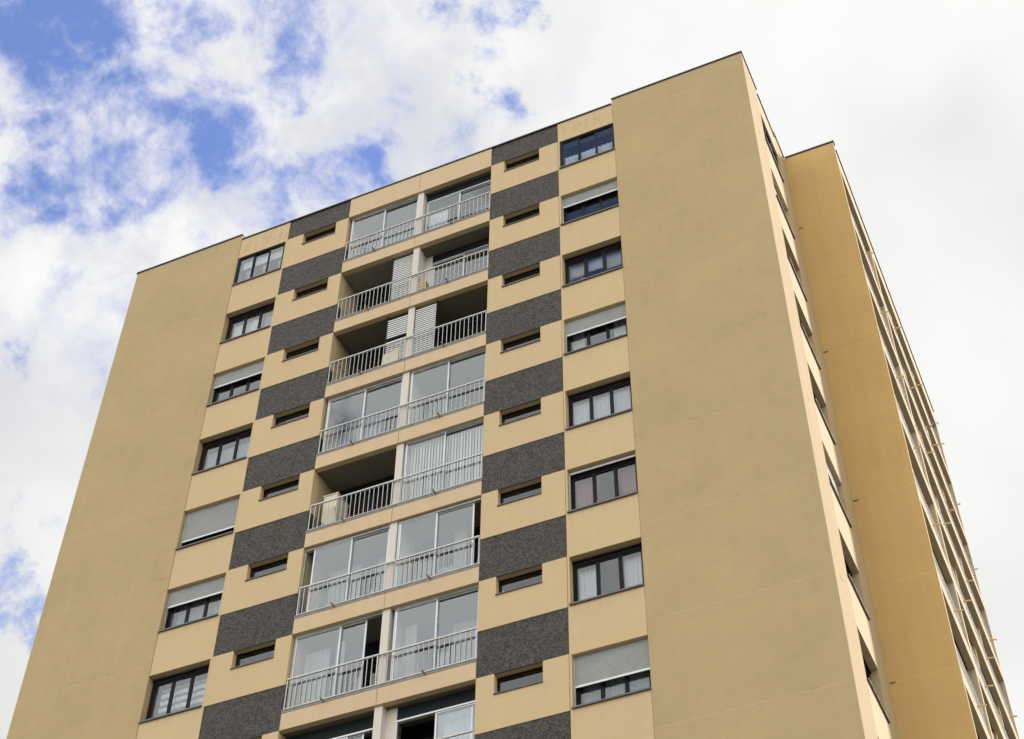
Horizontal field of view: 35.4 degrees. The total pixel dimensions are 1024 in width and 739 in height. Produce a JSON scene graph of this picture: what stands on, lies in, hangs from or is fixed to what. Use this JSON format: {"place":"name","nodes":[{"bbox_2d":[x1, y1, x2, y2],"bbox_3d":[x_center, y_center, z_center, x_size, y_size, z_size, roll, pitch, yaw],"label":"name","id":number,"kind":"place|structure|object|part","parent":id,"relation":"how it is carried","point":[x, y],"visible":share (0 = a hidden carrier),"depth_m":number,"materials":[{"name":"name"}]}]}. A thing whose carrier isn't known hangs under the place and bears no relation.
{"place":"outdoors","nodes":[
{"label":"outdoors","id":0,"kind":"place"},
{"bbox_2d":[310,518,321,528],"bbox_3d":[-5.130,4.114,42.086,0.369,0.565,0.203,-18,-50,16],"label":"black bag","id":1,"kind":"object","parent":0,"point":[315,523],"visible":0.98,"depth_m":42.04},
{"bbox_2d":[321,492,348,524],"bbox_3d":[-4.723,4.024,42.539,0.460,1.470,0.625,-18,-50,16],"label":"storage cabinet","id":2,"kind":"object","parent":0,"point":[334,505],"visible":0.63,"depth_m":42.59,"materials":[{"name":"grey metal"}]},
{"bbox_3d":[-4.839,3.725,42.476,0.400,0.940,0.016,-18,-50,16],"label":"door","id":3,"kind":"part","parent":2,"relation":"part of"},
{"bbox_2d":[417,281,428,290],"bbox_3d":[-2.625,-2.330,47.490,0.280,0.600,0.240,-18,-50,16],"label":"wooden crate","id":4,"kind":"object","parent":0,"point":[423,285],"visible":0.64,"depth_m":47.52,"materials":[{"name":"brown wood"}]},
{"bbox_2d":[0,0,1023,738],"label":"sky","id":5,"kind":"structure","parent":0,"point":[136,136],"materials":[{"name":"white"}]},
{"bbox_2d":[6,50,1019,738],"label":"apartment tower","id":6,"kind":"structure","parent":0,"point":[784,516],"depth_m":41.71,"materials":[{"name":"paint"}]},
{"bbox_2d":[138,665,208,723],"bbox_3d":[-8.294,8.047,39.816,1.800,1.442,0.340,-18,-50,16],"label":"window","id":7,"kind":"structure","parent":6,"relation":"in","point":[199,671],"depth_m":40.14,"materials":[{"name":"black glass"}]},
{"bbox_2d":[157,678,206,715],"bbox_3d":[-8.118,8.272,39.912,1.560,1.160,0.029,-18,-50,16],"label":"curtain","id":8,"kind":"object","parent":6,"relation":"hanging from","point":[180,697],"visible":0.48,"depth_m":40.08,"materials":[{"name":"white fabric"}]},
{"bbox_2d":[157,576,224,632],"bbox_3d":[-8.271,6.148,41.873,1.800,1.442,0.340,-18,-50,16],"label":"window","id":9,"kind":"structure","parent":6,"relation":"in","point":[210,588],"depth_m":42.11,"materials":[{"name":"white plastic"}]},
{"bbox_2d":[176,593,221,624],"bbox_3d":[-8.109,6.377,42.007,1.550,1.230,0.029,-18,-50,16],"label":"curtain","id":10,"kind":"object","parent":6,"relation":"hanging from","point":[197,609],"visible":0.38,"depth_m":42.15,"materials":[{"name":"white fabric"}]},
{"bbox_2d":[175,498,239,549],"bbox_3d":[-8.249,4.248,43.930,1.800,1.442,0.340,-18,-50,16],"label":"window","id":11,"kind":"structure","parent":6,"relation":"in","point":[221,517],"depth_m":44.01,"materials":[{"name":"white plastic"}]},
{"bbox_2d":[191,428,251,474],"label":"window","id":12,"kind":"structure","parent":6,"relation":"in","point":[219,442],"depth_m":46.32,"materials":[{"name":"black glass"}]},
{"bbox_2d":[206,442,249,468],"bbox_3d":[-8.095,2.623,46.060,1.600,1.080,0.029,-18,-50,16],"label":"curtain","id":13,"kind":"object","parent":6,"relation":"hanging from","point":[227,455],"visible":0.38,"depth_m":46.28,"materials":[{"name":"white fabric"}]},
{"bbox_2d":[206,361,263,406],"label":"window","id":14,"kind":"structure","parent":6,"relation":"in","point":[249,371],"depth_m":48.29,"materials":[{"name":"white glass"}]},
{"bbox_2d":[219,302,274,343],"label":"window","id":15,"kind":"structure","parent":6,"relation":"in","point":[260,310],"depth_m":50.46,"materials":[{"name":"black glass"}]},
{"bbox_2d":[245,271,250,279],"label":"curtain","id":16,"kind":"object","parent":6,"relation":"hanging from","point":[248,275],"visible":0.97,"depth_m":52.34,"materials":[{"name":"white fabric"}]},
{"bbox_2d":[233,317,263,336],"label":"curtain","id":17,"kind":"object","parent":6,"relation":"hanging from","point":[251,326],"visible":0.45,"depth_m":50.51,"materials":[{"name":"white fabric"}]},
{"bbox_2d":[230,639,275,669],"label":"slot window","id":18,"kind":"structure","parent":6,"relation":"in","point":[263,651],"depth_m":39.66,"materials":[{"name":"black glass"}]},
{"bbox_2d":[249,735,261,738],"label":"slot window","id":19,"kind":"structure","parent":6,"relation":"in","point":[257,737],"depth_m":37.50,"materials":[{"name":"black glass"}]},
{"bbox_2d":[231,242,285,285],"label":"window","id":20,"kind":"structure","parent":6,"relation":"in","point":[269,250],"depth_m":52.33,"materials":[{"name":"glass"}]},
{"bbox_2d":[242,249,282,270],"bbox_3d":[-8.112,-3.604,52.541,1.640,0.430,0.011,-18,-50,16],"label":"roller blind","id":21,"kind":"object","parent":6,"relation":"attached to","point":[263,259],"visible":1,"depth_m":52.55,"materials":[{"name":"white fabric"}]},
{"bbox_2d":[245,552,288,580],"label":"slot window","id":22,"kind":"structure","parent":6,"relation":"in","point":[277,563],"depth_m":41.73,"materials":[{"name":"black glass"}]},
{"bbox_2d":[264,314,272,326],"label":"curtain","id":23,"kind":"object","parent":6,"relation":"hanging from","point":[268,319],"visible":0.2,"depth_m":50.29,"materials":[{"name":"white fabric"}]},
{"bbox_2d":[258,474,299,500],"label":"slot window","id":24,"kind":"structure","parent":6,"relation":"in","point":[288,484],"depth_m":43.79,"materials":[{"name":"black glass"}]},
{"bbox_2d":[270,402,310,428],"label":"slot window","id":25,"kind":"structure","parent":6,"relation":"in","point":[302,411],"depth_m":45.85,"materials":[{"name":"black glass"}]},
{"bbox_2d":[282,337,319,361],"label":"slot window","id":26,"kind":"structure","parent":6,"relation":"in","point":[312,345],"depth_m":47.92,"materials":[{"name":"black glass"}]},
{"bbox_2d":[292,277,328,300],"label":"slot window","id":27,"kind":"structure","parent":6,"relation":"in","point":[320,285],"depth_m":49.98,"materials":[{"name":"black glass"}]},
{"bbox_2d":[299,648,330,704],"bbox_3d":[-4.748,7.577,38.606,0.700,2.000,0.049,-18,-50,16],"label":"curtain","id":28,"kind":"object","parent":6,"relation":"hanging from","point":[318,660],"visible":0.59,"depth_m":38.82,"materials":[{"name":"white fabric"}]},
{"bbox_2d":[301,222,336,244],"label":"slot window","id":29,"kind":"structure","parent":6,"relation":"in","point":[329,229],"depth_m":52.04,"materials":[{"name":"black glass"}]},
{"bbox_2d":[332,641,345,695],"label":"curtain","id":30,"kind":"object","parent":6,"relation":"hanging from","point":[341,661],"visible":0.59,"depth_m":38.51,"materials":[{"name":"white fabric"}]},
{"bbox_2d":[327,564,362,605],"bbox_3d":[-4.285,5.817,40.788,0.950,2.000,0.049,-18,-50,16],"label":"curtain","id":31,"kind":"object","parent":6,"relation":"hanging from","point":[354,568],"visible":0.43,"depth_m":41.10,"materials":[{"name":"white fabric"}]},
{"bbox_2d":[345,413,383,443],"bbox_3d":[-4.176,2.079,44.957,1.200,2.000,0.049,-18,-50,16],"label":"curtain","id":32,"kind":"object","parent":6,"relation":"hanging from","point":[365,431],"visible":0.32,"depth_m":45.38,"materials":[{"name":"white fabric"}]},
{"bbox_2d":[375,557,385,591],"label":"curtain","id":33,"kind":"object","parent":6,"relation":"hanging from","point":[381,561],"visible":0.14,"depth_m":40.80,"materials":[{"name":"white fabric"}]},
{"bbox_2d":[381,348,398,364],"bbox_3d":[-3.475,-0.287,45.670,0.530,0.740,0.052,-18,-50,16],"label":"cream board","id":34,"kind":"object","parent":6,"relation":"on","point":[388,357],"visible":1,"depth_m":45.72,"materials":[{"name":"beige"}]},
{"bbox_2d":[368,224,413,250],"bbox_3d":[-3.705,-3.783,51.041,2.080,2.100,0.049,-18,-50,16],"label":"curtain","id":35,"kind":"object","parent":6,"relation":"hanging from","point":[395,237],"visible":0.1,"depth_m":51.64,"materials":[{"name":"white fabric"}]},
{"bbox_2d":[403,624,416,676],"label":"curtain","id":36,"kind":"object","parent":6,"relation":"hanging from","point":[411,635],"visible":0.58,"depth_m":38.08,"materials":[{"name":"white fabric"}]},
{"bbox_2d":[414,558,437,580],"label":"curtain","id":37,"kind":"object","parent":6,"relation":"hanging from","point":[425,564],"visible":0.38,"depth_m":40.20,"materials":[{"name":"white fabric"}]},
{"bbox_2d":[427,391,449,417],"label":"curtain","id":38,"kind":"object","parent":6,"relation":"hanging from","point":[435,404],"visible":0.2,"depth_m":44.66,"materials":[{"name":"white fabric"}]},
{"bbox_2d":[429,210,447,228],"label":"curtain","id":39,"kind":"object","parent":6,"relation":"hanging from","point":[439,219],"visible":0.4,"depth_m":50.11,"materials":[{"name":"white fabric"}]},
{"bbox_2d":[408,424,483,498],"bbox_3d":[-1.721,2.528,41.710,2.170,2.220,0.059,-18,-50,16],"label":"vertical blind","id":40,"kind":"object","parent":6,"relation":"attached to","point":[448,436],"visible":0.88,"depth_m":41.90,"materials":[{"name":"fabric"}]},
{"bbox_2d":[444,715,474,738],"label":"curtain","id":41,"kind":"object","parent":6,"relation":"hanging from","point":[457,726],"visible":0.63,"depth_m":35.95,"materials":[{"name":"white fabric"}]},
{"bbox_2d":[454,528,467,568],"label":"curtain","id":42,"kind":"object","parent":6,"relation":"hanging from","point":[460,535],"visible":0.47,"depth_m":40.16,"materials":[{"name":"white fabric"}]},
{"bbox_2d":[451,619,476,663],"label":"curtain","id":43,"kind":"object","parent":6,"relation":"hanging from","point":[462,626],"visible":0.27,"depth_m":38.09,"materials":[{"name":"white fabric"}]},
{"bbox_2d":[475,203,488,213],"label":"curtain","id":44,"kind":"object","parent":6,"relation":"hanging from","point":[483,207],"visible":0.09,"depth_m":50.62,"materials":[{"name":"white fabric"}]},
{"bbox_2d":[493,661,542,694],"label":"slot window","id":45,"kind":"structure","parent":6,"relation":"in","point":[530,674],"depth_m":35.59,"materials":[{"name":"grey glass"}]},
{"bbox_2d":[495,563,541,595],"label":"slot window","id":46,"kind":"structure","parent":6,"relation":"in","point":[529,576],"depth_m":37.64,"materials":[{"name":"black glass"}]},
{"bbox_2d":[498,398,540,425],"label":"slot window","id":47,"kind":"structure","parent":6,"relation":"in","point":[531,408],"depth_m":41.78,"materials":[{"name":"black glass"}]},
{"bbox_2d":[497,476,541,506],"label":"slot window","id":48,"kind":"structure","parent":6,"relation":"in","point":[532,487],"depth_m":39.71,"materials":[{"name":"black glass"}]},
{"bbox_2d":[501,262,539,287],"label":"slot window","id":49,"kind":"structure","parent":6,"relation":"in","point":[533,270],"depth_m":45.90,"materials":[{"name":"black glass"}]},
{"bbox_2d":[500,327,540,353],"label":"slot window","id":50,"kind":"structure","parent":6,"relation":"in","point":[531,336],"depth_m":43.84,"materials":[{"name":"black glass"}]},
{"bbox_2d":[502,203,539,226],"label":"slot window","id":51,"kind":"structure","parent":6,"relation":"in","point":[533,210],"depth_m":47.96,"materials":[{"name":"black glass"}]},
{"bbox_2d":[504,148,538,171],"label":"slot window","id":52,"kind":"structure","parent":6,"relation":"in","point":[531,156],"depth_m":50.01,"materials":[{"name":"black glass"}]},
{"bbox_2d":[570,261,583,279],"bbox_3d":[1.876,-2.809,45.399,0.520,0.620,0.011,-18,-50,16],"label":"window pane","id":53,"kind":"structure","parent":6,"relation":"attached to","point":[577,270],"depth_m":45.41,"materials":[{"name":"grey glass"}]},
{"bbox_2d":[572,332,584,349],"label":"curtain","id":54,"kind":"object","parent":6,"relation":"hanging from","point":[578,340],"visible":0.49,"depth_m":43.21,"materials":[{"name":"white fabric"}]},
{"bbox_2d":[559,124,614,168],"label":"window","id":55,"kind":"structure","parent":6,"relation":"in","point":[596,131],"depth_m":49.05,"materials":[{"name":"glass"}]},
{"bbox_2d":[579,565,596,599],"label":"curtain","id":56,"kind":"object","parent":6,"relation":"hanging from","point":[587,583],"visible":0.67,"depth_m":37.03,"materials":[{"name":"white fabric"}]},
{"bbox_2d":[564,142,612,164],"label":"curtain","id":57,"kind":"object","parent":6,"relation":"hanging from","point":[585,154],"visible":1,"depth_m":48.81,"materials":[{"name":"white fabric"}]},
{"bbox_2d":[577,475,600,507],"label":"curtain","id":58,"kind":"object","parent":6,"relation":"hanging from","point":[585,492],"visible":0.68,"depth_m":39.13,"materials":[{"name":"fabric"}]},
{"bbox_2d":[560,180,618,225],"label":"window","id":59,"kind":"structure","parent":6,"relation":"in","point":[607,188],"depth_m":47.12,"materials":[{"name":"white glass"}]},
{"bbox_2d":[562,241,622,287],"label":"window","id":60,"kind":"structure","parent":6,"relation":"in","point":[603,250],"depth_m":45.14,"materials":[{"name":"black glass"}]},
{"bbox_2d":[588,255,602,271],"bbox_3d":[2.392,-2.995,45.262,0.510,0.560,0.011,-18,-50,16],"label":"roller blind","id":61,"kind":"object","parent":6,"relation":"attached to","point":[595,263],"visible":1,"depth_m":45.27,"materials":[{"name":"white fabric"}]},
{"bbox_2d":[563,304,627,355],"bbox_3d":[2.247,-1.028,42.753,1.794,1.442,0.340,-18,-50,16],"label":"window","id":62,"kind":"structure","parent":6,"relation":"in","point":[605,317],"depth_m":42.98,"materials":[{"name":"white plastic"}]},
{"bbox_2d":[565,377,632,429],"bbox_3d":[2.224,0.872,40.696,1.794,1.442,0.340,-18,-50,16],"label":"window","id":63,"kind":"structure","parent":6,"relation":"in","point":[609,387],"depth_m":41.02,"materials":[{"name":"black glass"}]},
{"bbox_2d":[573,385,630,424],"bbox_3d":[2.344,1.038,40.861,1.690,1.340,0.033,-18,-50,16],"label":"curtain","id":64,"kind":"object","parent":6,"relation":"hanging from","point":[601,404],"visible":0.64,"depth_m":41.03,"materials":[{"name":"white fabric"}]},
{"bbox_2d":[567,453,637,512],"bbox_3d":[2.201,2.771,38.639,1.794,1.442,0.340,-18,-50,16],"label":"window","id":65,"kind":"structure","parent":6,"relation":"in","point":[592,471],"depth_m":38.98,"materials":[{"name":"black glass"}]},
{"bbox_2d":[569,543,643,605],"bbox_3d":[2.178,4.670,36.582,1.794,1.442,0.340,-18,-50,16],"label":"window","id":66,"kind":"structure","parent":6,"relation":"in","point":[596,560],"depth_m":36.90,"materials":[{"name":"black metal"}]},
{"bbox_2d":[571,639,650,708],"bbox_3d":[2.155,6.570,34.525,1.794,1.442,0.340,-18,-50,16],"label":"window","id":67,"kind":"structure","parent":6,"relation":"in","point":[625,660],"depth_m":34.69,"materials":[{"name":"white plastic"}]},
{"bbox_2d":[606,249,621,268],"bbox_3d":[2.916,-3.117,45.048,0.560,0.700,0.011,-18,-50,16],"label":"roller blind","id":68,"kind":"object","parent":6,"relation":"attached to","point":[613,258],"visible":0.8,"depth_m":45.06,"materials":[{"name":"white fabric"}]},
{"bbox_2d":[583,670,649,703],"bbox_3d":[2.292,6.774,34.669,1.650,1.280,0.049,-18,-50,16],"label":"window pane","id":69,"kind":"structure","parent":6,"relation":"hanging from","point":[616,686],"depth_m":34.62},
{"bbox_2d":[614,319,625,336],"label":"curtain","id":70,"kind":"object","parent":6,"relation":"hanging from","point":[619,327],"visible":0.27,"depth_m":42.88,"materials":[{"name":"white fabric"}]},
{"bbox_2d":[618,464,636,494],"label":"curtain","id":71,"kind":"object","parent":6,"relation":"hanging from","point":[627,477],"visible":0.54,"depth_m":38.83,"materials":[{"name":"fabric"}]},
{"bbox_2d":[624,552,642,587],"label":"curtain","id":72,"kind":"object","parent":6,"relation":"hanging from","point":[633,568],"visible":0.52,"depth_m":36.71,"materials":[{"name":"white fabric"}]},
{"bbox_2d":[761,118,783,181],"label":"window","id":73,"kind":"structure","parent":6,"relation":"in","point":[767,138],"depth_m":49.00,"materials":[{"name":"glass"}]},
{"bbox_2d":[774,187,795,238],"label":"window","id":74,"kind":"structure","parent":6,"relation":"in","point":[778,199],"depth_m":46.26,"materials":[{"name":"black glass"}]},
{"bbox_2d":[787,255,807,301],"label":"window","id":75,"kind":"structure","parent":6,"relation":"in","point":[789,259],"depth_m":44.19,"materials":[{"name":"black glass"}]},
{"bbox_2d":[799,320,820,369],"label":"window","id":76,"kind":"structure","parent":6,"relation":"in","point":[801,325],"depth_m":42.14,"materials":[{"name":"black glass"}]},
{"bbox_2d":[812,390,835,444],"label":"window","id":77,"kind":"structure","parent":6,"relation":"in","point":[815,399],"depth_m":40.11,"materials":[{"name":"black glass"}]},
{"bbox_2d":[826,462,851,527],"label":"window","id":78,"kind":"structure","parent":6,"relation":"in","point":[833,484],"depth_m":38.43,"materials":[{"name":"white glass"}]},
{"bbox_2d":[844,558,870,619],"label":"window","id":79,"kind":"structure","parent":6,"relation":"in","point":[849,574],"depth_m":36.15,"materials":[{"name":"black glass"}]},
{"bbox_2d":[862,655,890,723],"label":"window","id":80,"kind":"structure","parent":6,"relation":"in","point":[867,670],"depth_m":34.20,"materials":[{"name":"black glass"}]}
]}

